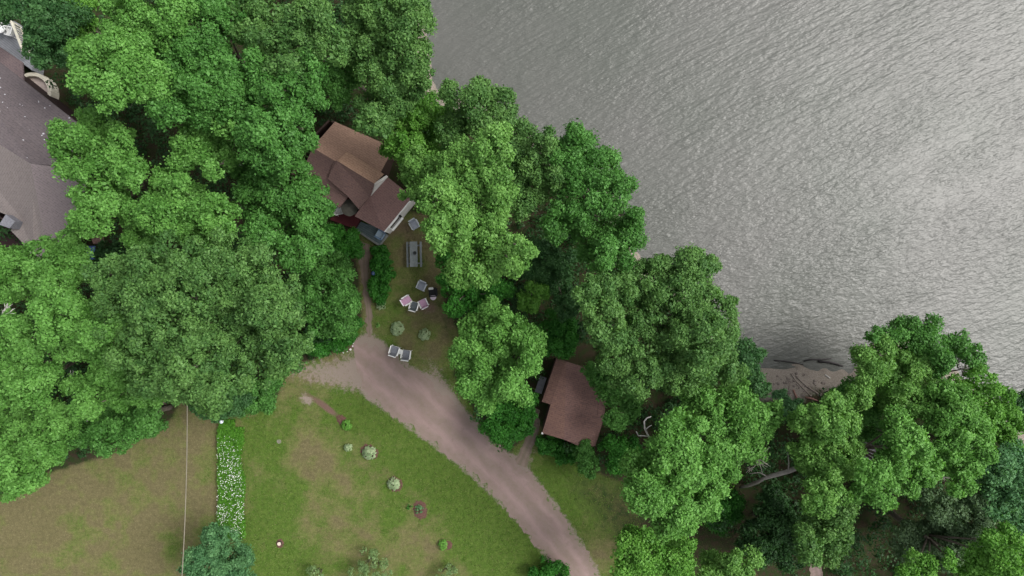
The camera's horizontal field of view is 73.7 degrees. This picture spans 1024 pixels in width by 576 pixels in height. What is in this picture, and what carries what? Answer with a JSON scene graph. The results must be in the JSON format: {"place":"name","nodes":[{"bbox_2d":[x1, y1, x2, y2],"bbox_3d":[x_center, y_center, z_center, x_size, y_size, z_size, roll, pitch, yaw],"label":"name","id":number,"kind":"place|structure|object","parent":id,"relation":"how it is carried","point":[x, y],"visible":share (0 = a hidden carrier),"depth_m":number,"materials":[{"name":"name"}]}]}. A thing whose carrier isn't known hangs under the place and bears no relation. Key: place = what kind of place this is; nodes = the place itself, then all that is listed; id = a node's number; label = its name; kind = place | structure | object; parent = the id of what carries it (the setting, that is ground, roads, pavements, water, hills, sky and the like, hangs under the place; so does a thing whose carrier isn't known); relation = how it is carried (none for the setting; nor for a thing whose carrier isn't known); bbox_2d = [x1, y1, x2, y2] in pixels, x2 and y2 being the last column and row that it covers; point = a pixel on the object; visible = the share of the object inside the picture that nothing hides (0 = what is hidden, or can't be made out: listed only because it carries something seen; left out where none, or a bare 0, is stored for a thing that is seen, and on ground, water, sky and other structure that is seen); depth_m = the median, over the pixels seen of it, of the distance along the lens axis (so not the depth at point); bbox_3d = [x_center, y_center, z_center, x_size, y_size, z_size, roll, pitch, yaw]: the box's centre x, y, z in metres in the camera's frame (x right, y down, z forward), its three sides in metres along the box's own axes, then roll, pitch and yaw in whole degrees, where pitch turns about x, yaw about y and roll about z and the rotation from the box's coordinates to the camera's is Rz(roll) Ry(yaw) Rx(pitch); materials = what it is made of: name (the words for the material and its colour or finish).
{"place":"outdoors","nodes":[
{"label":"outdoors","id":0,"kind":"place"},
{"bbox_2d":[359,242,372,336],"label":"path","id":1,"kind":"structure","parent":0,"point":[364,264],"depth_m":48.99,"materials":[{"name":"grey gravel"}]},
{"bbox_2d":[353,340,597,575],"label":"driveway","id":2,"kind":"structure","parent":0,"point":[396,388],"depth_m":48.99,"materials":[{"name":"beige gravel"}]},
{"bbox_2d":[0,0,1023,575],"bbox_3d":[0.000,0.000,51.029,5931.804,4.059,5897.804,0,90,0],"label":"ground","id":3,"kind":"structure","parent":0,"point":[332,376],"depth_m":49.00,"materials":[{"name":"green plant"}]},
{"bbox_2d":[0,0,20,28],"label":"broadleaf tree","id":4,"kind":"object","parent":3,"relation":"on","point":[6,14],"visible":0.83,"depth_m":42.22,"materials":[{"name":"green plant"}]},
{"bbox_2d":[0,397,82,502],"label":"broadleaf tree","id":5,"kind":"object","parent":3,"relation":"on","point":[44,434],"visible":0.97,"depth_m":39.88,"materials":[{"name":"green plant"}]},
{"bbox_2d":[0,307,84,411],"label":"broadleaf tree","id":6,"kind":"object","parent":3,"relation":"on","point":[29,372],"visible":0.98,"depth_m":37.09,"materials":[{"name":"green plant"}]},
{"bbox_2d":[0,20,105,259],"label":"grey roofed house","id":7,"kind":"structure","parent":3,"relation":"on","point":[35,202],"depth_m":44.76,"materials":[{"name":"grey"}]},
{"bbox_2d":[0,226,119,314],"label":"broadleaf tree","id":8,"kind":"object","parent":3,"relation":"on","point":[71,248],"visible":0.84,"depth_m":37.46,"materials":[{"name":"green plant"}]},
{"bbox_2d":[7,0,141,77],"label":"broadleaf tree","id":9,"kind":"object","parent":3,"relation":"on","point":[48,26],"visible":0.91,"depth_m":38.73,"materials":[{"name":"green plant"}]},
{"bbox_2d":[59,0,103,40],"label":"broadleaf tree","id":10,"kind":"object","parent":3,"relation":"on","point":[92,25],"visible":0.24,"depth_m":41.35,"materials":[{"name":"green plant"}]},
{"bbox_2d":[24,281,169,366],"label":"broadleaf tree","id":11,"kind":"object","parent":3,"relation":"on","point":[75,321],"visible":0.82,"depth_m":35.05,"materials":[{"name":"green plant"}]},
{"bbox_2d":[43,103,166,240],"bbox_3d":[-21.785,-6.647,41.820,4.939,14.860,8.079,-19,90,0],"label":"broadleaf tree","id":12,"kind":"object","parent":3,"relation":"on","point":[90,138],"visible":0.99,"depth_m":35.44,"materials":[{"name":"green plant"}]},
{"bbox_2d":[92,239,123,267],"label":"shrub","id":13,"kind":"object","parent":3,"relation":"on","point":[100,252],"visible":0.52,"depth_m":46.83,"materials":[{"name":"green plant"}]},
{"bbox_2d":[63,404,172,458],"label":"broadleaf tree","id":14,"kind":"object","parent":3,"relation":"on","point":[134,424],"visible":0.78,"depth_m":41.19,"materials":[{"name":"green plant"}]},
{"bbox_2d":[62,22,176,116],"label":"broadleaf tree","id":15,"kind":"object","parent":3,"relation":"on","point":[102,67],"visible":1,"depth_m":33.35,"materials":[{"name":"green plant"}]},
{"bbox_2d":[55,343,197,421],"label":"broadleaf tree","id":16,"kind":"object","parent":3,"relation":"on","point":[87,404],"visible":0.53,"depth_m":37.82,"materials":[{"name":"green plant"}]},
{"bbox_2d":[95,0,199,59],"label":"broadleaf tree","id":17,"kind":"object","parent":3,"relation":"on","point":[139,15],"visible":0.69,"depth_m":35.30,"materials":[{"name":"green plant"}]},
{"bbox_2d":[116,163,245,258],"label":"broadleaf tree","id":18,"kind":"object","parent":3,"relation":"on","point":[191,208],"visible":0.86,"depth_m":35.69,"materials":[{"name":"green plant"}]},
{"bbox_2d":[144,44,247,132],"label":"broadleaf tree","id":19,"kind":"object","parent":3,"relation":"on","point":[199,103],"visible":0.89,"depth_m":34.98,"materials":[{"name":"green plant"}]},
{"bbox_2d":[77,226,316,420],"bbox_3d":[-15.632,1.635,40.309,11.029,17.882,9.945,-21,90,0],"label":"broadleaf tree","id":20,"kind":"object","parent":3,"relation":"on","point":[240,305],"visible":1,"depth_m":33.14,"materials":[{"name":"green plant"}]},
{"bbox_2d":[162,105,242,182],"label":"broadleaf tree","id":21,"kind":"object","parent":3,"relation":"on","point":[200,147],"visible":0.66,"depth_m":36.66,"materials":[{"name":"green plant"}]},
{"bbox_2d":[176,521,256,575],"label":"conifer tree","id":22,"kind":"object","parent":3,"relation":"on","point":[215,555],"visible":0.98,"depth_m":43.27,"materials":[{"name":"plant"}]},
{"bbox_2d":[186,392,256,423],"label":"broadleaf tree","id":23,"kind":"object","parent":3,"relation":"on","point":[238,401],"visible":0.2,"depth_m":43.53,"materials":[{"name":"green plant"}]},
{"bbox_2d":[161,0,285,94],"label":"broadleaf tree","id":24,"kind":"object","parent":3,"relation":"on","point":[192,47],"visible":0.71,"depth_m":35.91,"materials":[{"name":"green plant"}]},
{"bbox_2d":[216,419,246,538],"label":"wildflower leaves","id":25,"kind":"object","parent":3,"relation":"on","point":[228,431],"visible":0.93,"depth_m":48.63,"materials":[{"name":"green plant"}]},
{"bbox_2d":[216,436,243,537],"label":"daisies","id":26,"kind":"object","parent":25,"relation":"on","point":[231,490],"visible":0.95,"depth_m":48.50,"materials":[{"name":"white plant"}]},
{"bbox_2d":[238,369,293,418],"bbox_3d":[-16.588,7.006,46.876,4.458,4.363,3.130,-22,90,0],"label":"shrub","id":27,"kind":"object","parent":3,"relation":"on","point":[264,401],"visible":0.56,"depth_m":45.37,"materials":[{"name":"green plant"}]},
{"bbox_2d":[213,44,330,179],"bbox_3d":[-12.839,-9.161,41.178,6.854,16.143,7.232,0,90,0],"label":"broadleaf tree","id":28,"kind":"object","parent":3,"relation":"on","point":[256,129],"visible":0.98,"depth_m":34.78,"materials":[{"name":"green plant"}]},
{"bbox_2d":[228,145,338,273],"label":"broadleaf tree","id":29,"kind":"object","parent":3,"relation":"on","point":[277,212],"visible":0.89,"depth_m":37.54,"materials":[{"name":"green plant"}]},
{"bbox_2d":[226,0,349,104],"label":"broadleaf tree","id":30,"kind":"object","parent":3,"relation":"on","point":[262,30],"visible":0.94,"depth_m":34.82,"materials":[{"name":"green plant"}]},
{"bbox_2d":[305,565,323,575],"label":"shrub","id":31,"kind":"object","parent":3,"relation":"on","point":[313,570],"visible":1,"depth_m":47.85,"materials":[{"name":"green plant"}]},
{"bbox_2d":[297,262,362,339],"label":"broadleaf tree","id":32,"kind":"object","parent":3,"relation":"on","point":[338,305],"visible":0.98,"depth_m":43.17,"materials":[{"name":"green plant"}]},
{"bbox_2d":[303,315,363,358],"bbox_3d":[-12.359,3.410,47.794,4.822,2.551,2.634,-26,90,0],"label":"shrub","id":33,"kind":"object","parent":3,"relation":"on","point":[341,345],"visible":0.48,"depth_m":47.21,"materials":[{"name":"green plant"}]},
{"bbox_2d":[313,247,355,276],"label":"shrub","id":34,"kind":"object","parent":3,"relation":"on","point":[336,260],"visible":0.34,"depth_m":46.14,"materials":[{"name":"green plant"}]},
{"bbox_2d":[318,42,370,111],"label":"broadleaf tree","id":35,"kind":"object","parent":3,"relation":"on","point":[339,86],"visible":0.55,"depth_m":40.73,"materials":[{"name":"green plant"}]},
{"bbox_2d":[323,222,366,261],"bbox_3d":[-11.630,-3.130,47.605,3.180,2.908,2.806,0,90,0],"label":"shrub","id":36,"kind":"object","parent":3,"relation":"on","point":[352,243],"visible":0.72,"depth_m":46.71,"materials":[{"name":"green plant"}]},
{"bbox_2d":[291,120,414,245],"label":"gabled cottage","id":37,"kind":"structure","parent":3,"relation":"on","point":[347,163],"depth_m":45.74,"materials":[{"name":"brown"}]},
{"bbox_2d":[341,199,357,215],"bbox_3d":[-11.192,-5.531,47.730,1.142,1.980,1.142,18,90,0],"label":"patio umbrella","id":38,"kind":"object","parent":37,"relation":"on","point":[349,207],"visible":0.93,"depth_m":46.91,"materials":[{"name":"grey fabric"}]},
{"bbox_2d":[360,444,378,458],"bbox_3d":[-10.264,11.770,48.975,1.532,0.070,1.336,0,90,0],"label":"mulch bed","id":39,"kind":"object","parent":3,"relation":"on","point":[377,451],"visible":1,"depth_m":48.98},
{"bbox_2d":[362,445,376,459],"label":"lawn plant","id":40,"kind":"object","parent":39,"relation":"on","point":[366,450],"visible":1,"depth_m":48.68,"materials":[{"name":"green plant"}]},
{"bbox_2d":[347,547,392,575],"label":"shrub","id":41,"kind":"object","parent":3,"relation":"on","point":[363,567],"visible":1,"depth_m":47.50,"materials":[{"name":"green plant"}]},
{"bbox_2d":[369,244,390,256],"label":"shrub","id":42,"kind":"object","parent":3,"relation":"on","point":[376,248],"visible":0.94,"depth_m":48.43,"materials":[{"name":"green plant"}]},
{"bbox_2d":[365,248,396,306],"bbox_3d":[-9.271,-0.757,48.387,2.217,1.374,4.209,0,90,0],"label":"shrub","id":43,"kind":"object","parent":3,"relation":"on","point":[384,273],"visible":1,"depth_m":48.15,"materials":[{"name":"green plant"}]},
{"bbox_2d":[334,0,438,91],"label":"broadleaf tree","id":44,"kind":"object","parent":3,"relation":"on","point":[391,30],"visible":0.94,"depth_m":37.34,"materials":[{"name":"green plant"}]},
{"bbox_2d":[352,54,430,139],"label":"broadleaf tree","id":45,"kind":"object","parent":3,"relation":"on","point":[380,106],"visible":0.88,"depth_m":37.84,"materials":[{"name":"green plant"}]},
{"bbox_2d":[388,345,400,357],"bbox_3d":[-8.369,4.496,48.541,0.707,0.920,0.736,18,90,0],"label":"garden chair","id":46,"kind":"object","parent":3,"relation":"on","point":[394,352],"visible":1,"depth_m":48.51,"materials":[{"name":"white plastic"}]},
{"bbox_2d":[388,476,402,491],"bbox_3d":[-8.400,14.079,48.975,1.244,0.070,1.317,0,90,0],"label":"mulch bed","id":47,"kind":"object","parent":3,"relation":"on","point":[400,487],"visible":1,"depth_m":48.98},
{"bbox_2d":[387,476,399,490],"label":"lawn plant","id":48,"kind":"object","parent":47,"relation":"on","point":[396,483],"visible":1,"depth_m":48.66,"materials":[{"name":"green plant"}]},
{"bbox_2d":[390,321,404,335],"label":"lawn plant","id":49,"kind":"object","parent":3,"relation":"on","point":[394,326],"visible":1,"depth_m":48.61,"materials":[{"name":"green plant"}]},
{"bbox_2d":[400,350,411,360],"bbox_3d":[-7.533,4.778,48.541,0.707,0.920,0.736,8,90,0],"label":"garden chair","id":50,"kind":"object","parent":3,"relation":"on","point":[405,355],"visible":1,"depth_m":48.51,"materials":[{"name":"white plastic"}]},
{"bbox_2d":[400,295,411,305],"bbox_3d":[-7.511,0.899,48.541,0.681,0.920,0.655,-32,90,0],"label":"garden chair","id":51,"kind":"object","parent":3,"relation":"on","point":[406,300],"visible":1,"depth_m":48.51,"materials":[{"name":"pink fabric"}]},
{"bbox_2d":[408,218,419,230],"bbox_3d":[-6.946,-4.541,48.541,0.655,0.920,0.681,-30,90,0],"label":"garden chair","id":52,"kind":"object","parent":3,"relation":"on","point":[414,223],"visible":0.98,"depth_m":48.51,"materials":[{"name":"grey plastic"}]},
{"bbox_2d":[408,301,419,311],"bbox_3d":[-6.975,1.321,48.541,0.655,0.920,0.681,15,90,0],"label":"garden chair","id":53,"kind":"object","parent":3,"relation":"on","point":[413,307],"visible":1,"depth_m":48.51,"materials":[{"name":"white plastic"}]},
{"bbox_2d":[406,241,422,266],"bbox_3d":[-6.952,-2.393,48.630,1.110,0.780,1.800,-1,90,0],"label":"picnic table","id":54,"kind":"object","parent":3,"relation":"on","point":[414,262],"visible":1,"depth_m":48.24,"materials":[{"name":"grey wood"}]},
{"bbox_2d":[377,90,456,168],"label":"broadleaf tree","id":55,"kind":"object","parent":3,"relation":"on","point":[420,119],"visible":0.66,"depth_m":40.24,"materials":[{"name":"green plant"}]},
{"bbox_2d":[397,144,437,212],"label":"broadleaf tree","id":56,"kind":"object","parent":3,"relation":"on","point":[412,168],"visible":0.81,"depth_m":38.34,"materials":[{"name":"green plant"}]},
{"bbox_2d":[413,500,426,519],"bbox_3d":[-6.610,15.938,48.975,1.140,0.070,1.582,0,90,0],"label":"mulch bed","id":57,"kind":"object","parent":3,"relation":"on","point":[419,515],"visible":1,"depth_m":48.97,"materials":[{"name":"brown soil"}]},
{"bbox_2d":[418,328,430,339],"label":"lawn plant","id":58,"kind":"object","parent":3,"relation":"on","point":[425,336],"visible":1,"depth_m":48.61,"materials":[{"name":"green plant"}]},
{"bbox_2d":[435,564,457,575],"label":"shrub","id":59,"kind":"object","parent":3,"relation":"on","point":[453,569],"visible":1,"depth_m":47.73,"materials":[{"name":"green plant"}]},
{"bbox_2d":[435,250,516,325],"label":"broadleaf tree","id":60,"kind":"object","parent":3,"relation":"on","point":[457,307],"visible":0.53,"depth_m":44.97,"materials":[{"name":"green plant"}]},
{"bbox_2d":[413,120,540,291],"bbox_3d":[-2.045,-4.079,41.446,5.989,15.608,8.712,-11,90,0],"label":"broadleaf tree","id":61,"kind":"object","parent":3,"relation":"on","point":[459,221],"visible":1,"depth_m":35.46,"materials":[{"name":"green plant"}]},
{"bbox_2d":[431,74,532,150],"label":"broadleaf tree","id":62,"kind":"object","parent":3,"relation":"on","point":[477,93],"visible":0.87,"depth_m":37.96,"materials":[{"name":"green plant"}]},
{"bbox_2d":[445,294,547,417],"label":"broadleaf tree","id":63,"kind":"object","parent":3,"relation":"on","point":[481,340],"visible":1,"depth_m":38.67,"materials":[{"name":"green plant"}]},
{"bbox_2d":[476,387,539,450],"bbox_3d":[0.026,8.551,46.993,3.820,4.132,4.735,29,90,0],"label":"shrub","id":64,"kind":"object","parent":3,"relation":"on","point":[511,417],"visible":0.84,"depth_m":45.48,"materials":[{"name":"green plant"}]},
{"bbox_2d":[0,0,1023,575],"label":"undergrowth","id":65,"kind":"object","parent":3,"relation":"on","point":[672,404],"visible":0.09,"depth_m":47.40,"materials":[{"name":"green plant"}]},
{"bbox_2d":[516,280,550,313],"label":"broadleaf tree","id":66,"kind":"object","parent":3,"relation":"on","point":[537,292],"visible":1,"depth_m":43.37,"materials":[{"name":"green plant"}]},
{"bbox_2d":[506,123,565,225],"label":"broadleaf tree","id":67,"kind":"object","parent":3,"relation":"on","point":[534,149],"visible":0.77,"depth_m":37.91,"materials":[{"name":"green plant"}]},
{"bbox_2d":[527,555,570,575],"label":"shrub","id":68,"kind":"object","parent":3,"relation":"on","point":[550,568],"visible":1,"depth_m":47.82,"materials":[{"name":"green plant"}]},
{"bbox_2d":[521,236,579,322],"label":"broadleaf tree","id":69,"kind":"object","parent":3,"relation":"on","point":[553,269],"visible":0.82,"depth_m":43.56,"materials":[{"name":"green plant"}]},
{"bbox_2d":[532,308,578,359],"bbox_3d":[2.961,3.116,46.906,3.314,4.296,3.741,0,90,0],"label":"shrub","id":70,"kind":"object","parent":3,"relation":"on","point":[560,343],"visible":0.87,"depth_m":45.44,"materials":[{"name":"green plant"}]},
{"bbox_2d":[534,434,577,466],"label":"shrub","id":71,"kind":"object","parent":3,"relation":"on","point":[542,442],"visible":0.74,"depth_m":47.97,"materials":[{"name":"green plant"}]},
{"bbox_2d":[535,358,605,445],"bbox_3d":[4.046,7.824,47.599,4.864,2.802,5.244,16,90,0],"label":"cabin","id":72,"kind":"object","parent":3,"relation":"on","point":[575,412],"visible":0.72,"depth_m":46.35,"materials":[{"name":"brown"}]},
{"bbox_2d":[572,438,601,479],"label":"shrub","id":73,"kind":"object","parent":3,"relation":"on","point":[585,457],"visible":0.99,"depth_m":46.26,"materials":[{"name":"green plant"}]},
{"bbox_2d":[537,118,649,274],"bbox_3d":[4.456,-5.024,42.592,6.131,13.316,8.620,0,90,0],"label":"broadleaf tree","id":74,"kind":"object","parent":3,"relation":"on","point":[583,156],"visible":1,"depth_m":36.99,"materials":[{"name":"green plant"}]},
{"bbox_2d":[579,361,646,432],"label":"broadleaf tree","id":75,"kind":"object","parent":3,"relation":"on","point":[623,413],"visible":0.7,"depth_m":43.88,"materials":[{"name":"green plant"}]},
{"bbox_2d":[597,433,647,476],"bbox_3d":[7.659,11.325,47.019,4.074,4.077,3.027,16,90,0],"label":"shrub","id":76,"kind":"object","parent":3,"relation":"on","point":[617,450],"visible":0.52,"depth_m":45.73,"materials":[{"name":"green plant"}]},
{"bbox_2d":[609,522,698,575],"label":"broadleaf tree","id":77,"kind":"object","parent":3,"relation":"on","point":[647,551],"visible":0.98,"depth_m":40.17,"materials":[{"name":"green plant"}]},
{"bbox_2d":[570,242,751,402],"bbox_3d":[8.386,2.201,42.381,9.516,13.737,8.665,-13,90,0],"label":"broadleaf tree","id":78,"kind":"object","parent":3,"relation":"on","point":[699,356],"visible":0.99,"depth_m":37.40,"materials":[{"name":"green plant"}]},
{"bbox_2d":[618,405,743,542],"bbox_3d":[8.786,9.666,41.290,6.734,15.920,6.992,0,90,0],"label":"broadleaf tree","id":79,"kind":"object","parent":3,"relation":"on","point":[684,472],"visible":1,"depth_m":34.88,"materials":[{"name":"green plant"}]},
{"bbox_2d":[696,488,746,537],"bbox_3d":[14.240,15.788,47.787,4.171,2.563,3.570,0,90,0],"label":"shrub","id":80,"kind":"object","parent":3,"relation":"on","point":[735,513],"visible":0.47,"depth_m":47.20,"materials":[{"name":"green plant"}]},
{"bbox_2d":[695,543,765,575],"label":"broadleaf tree","id":81,"kind":"object","parent":3,"relation":"on","point":[727,564],"visible":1,"depth_m":41.63,"materials":[{"name":"green plant"}]},
{"bbox_2d":[678,377,786,472],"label":"broadleaf tree","id":82,"kind":"object","parent":3,"relation":"on","point":[734,409],"visible":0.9,"depth_m":38.38,"materials":[{"name":"green plant"}]},
{"bbox_2d":[724,335,771,398],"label":"broadleaf tree","id":83,"kind":"object","parent":3,"relation":"on","point":[751,356],"visible":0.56,"depth_m":43.00,"materials":[{"name":"green plant"}]},
{"bbox_2d":[733,480,807,575],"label":"broadleaf tree","id":84,"kind":"object","parent":3,"relation":"on","point":[777,515],"visible":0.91,"depth_m":44.88,"materials":[{"name":"green plant"}]},
{"bbox_2d":[771,387,803,416],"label":"shrub","id":85,"kind":"object","parent":3,"relation":"on","point":[789,404],"visible":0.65,"depth_m":46.77,"materials":[{"name":"green plant"}]},
{"bbox_2d":[739,388,868,519],"bbox_3d":[17.334,9.837,42.423,6.973,13.655,8.144,-28,90,0],"label":"broadleaf tree","id":86,"kind":"object","parent":3,"relation":"on","point":[826,468],"visible":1,"depth_m":36.95,"materials":[{"name":"green plant"}]},
{"bbox_2d":[789,500,860,570],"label":"broadleaf tree","id":87,"kind":"object","parent":3,"relation":"on","point":[812,547],"visible":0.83,"depth_m":41.20,"materials":[{"name":"green plant"}]},
{"bbox_2d":[829,374,895,444],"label":"broadleaf tree","id":88,"kind":"object","parent":3,"relation":"on","point":[871,416],"visible":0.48,"depth_m":44.22,"materials":[{"name":"green plant"}]},
{"bbox_2d":[811,402,945,514],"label":"broadleaf tree","id":89,"kind":"object","parent":3,"relation":"on","point":[905,454],"visible":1,"depth_m":36.96,"materials":[{"name":"green plant"}]},
{"bbox_2d":[843,332,946,421],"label":"broadleaf tree","id":90,"kind":"object","parent":3,"relation":"on","point":[884,373],"visible":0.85,"depth_m":41.08,"materials":[{"name":"green plant"}]},
{"bbox_2d":[862,312,957,382],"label":"broadleaf tree","id":91,"kind":"object","parent":3,"relation":"on","point":[911,332],"visible":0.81,"depth_m":42.03,"materials":[{"name":"green plant"}]},
{"bbox_2d":[887,488,1001,573],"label":"broadleaf tree","id":92,"kind":"object","parent":3,"relation":"on","point":[941,519],"visible":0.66,"depth_m":42.08,"materials":[{"name":"green plant"}]},
{"bbox_2d":[887,510,1023,575],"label":"broadleaf tree","id":93,"kind":"object","parent":3,"relation":"on","point":[995,556],"visible":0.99,"depth_m":38.90,"materials":[{"name":"green plant"}]},
{"bbox_2d":[920,377,1000,498],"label":"broadleaf tree","id":94,"kind":"object","parent":3,"relation":"on","point":[956,417],"visible":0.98,"depth_m":39.08,"materials":[{"name":"green plant"}]},
{"bbox_2d":[935,328,989,382],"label":"broadleaf tree","id":95,"kind":"object","parent":3,"relation":"on","point":[963,348],"visible":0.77,"depth_m":42.19,"materials":[{"name":"green plant"}]},
{"bbox_2d":[934,436,1023,535],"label":"broadleaf tree","id":96,"kind":"object","parent":3,"relation":"on","point":[1004,477],"visible":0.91,"depth_m":40.70,"materials":[{"name":"green plant"}]},
{"bbox_2d":[947,363,1023,458],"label":"broadleaf tree","id":97,"kind":"object","parent":3,"relation":"on","point":[998,411],"visible":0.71,"depth_m":41.59,"materials":[{"name":"green plant"}]},
{"bbox_2d":[999,388,1023,432],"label":"broadleaf tree","id":98,"kind":"object","parent":3,"relation":"on","point":[1020,402],"visible":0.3,"depth_m":43.88,"materials":[{"name":"green plant"}]},
{"bbox_3d":[-20.147,0.656,45.420,0.275,7.760,0.278,0,90,0],"label":"utility pole","id":99,"kind":"object","parent":3,"relation":"on","visible":0},
{"bbox_2d":[182,403,187,575],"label":"overhead cable","id":100,"kind":"object","parent":99,"relation":"attached to","point":[186,489],"visible":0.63,"depth_m":42.63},
{"bbox_2d":[515,408,539,466],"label":"path","id":101,"kind":"structure","parent":0,"point":[523,459],"depth_m":48.99,"materials":[{"name":"beige gravel"}]},
{"bbox_2d":[424,0,1023,400],"bbox_3d":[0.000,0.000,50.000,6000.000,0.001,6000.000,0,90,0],"label":"water","id":102,"kind":"structure","parent":0,"point":[834,180],"depth_m":50.00,"materials":[{"name":"grey liquid"}]},
{"bbox_2d":[809,564,822,575],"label":"path","id":103,"kind":"structure","parent":0,"point":[815,571],"depth_m":48.99,"materials":[{"name":"beige gravel"}]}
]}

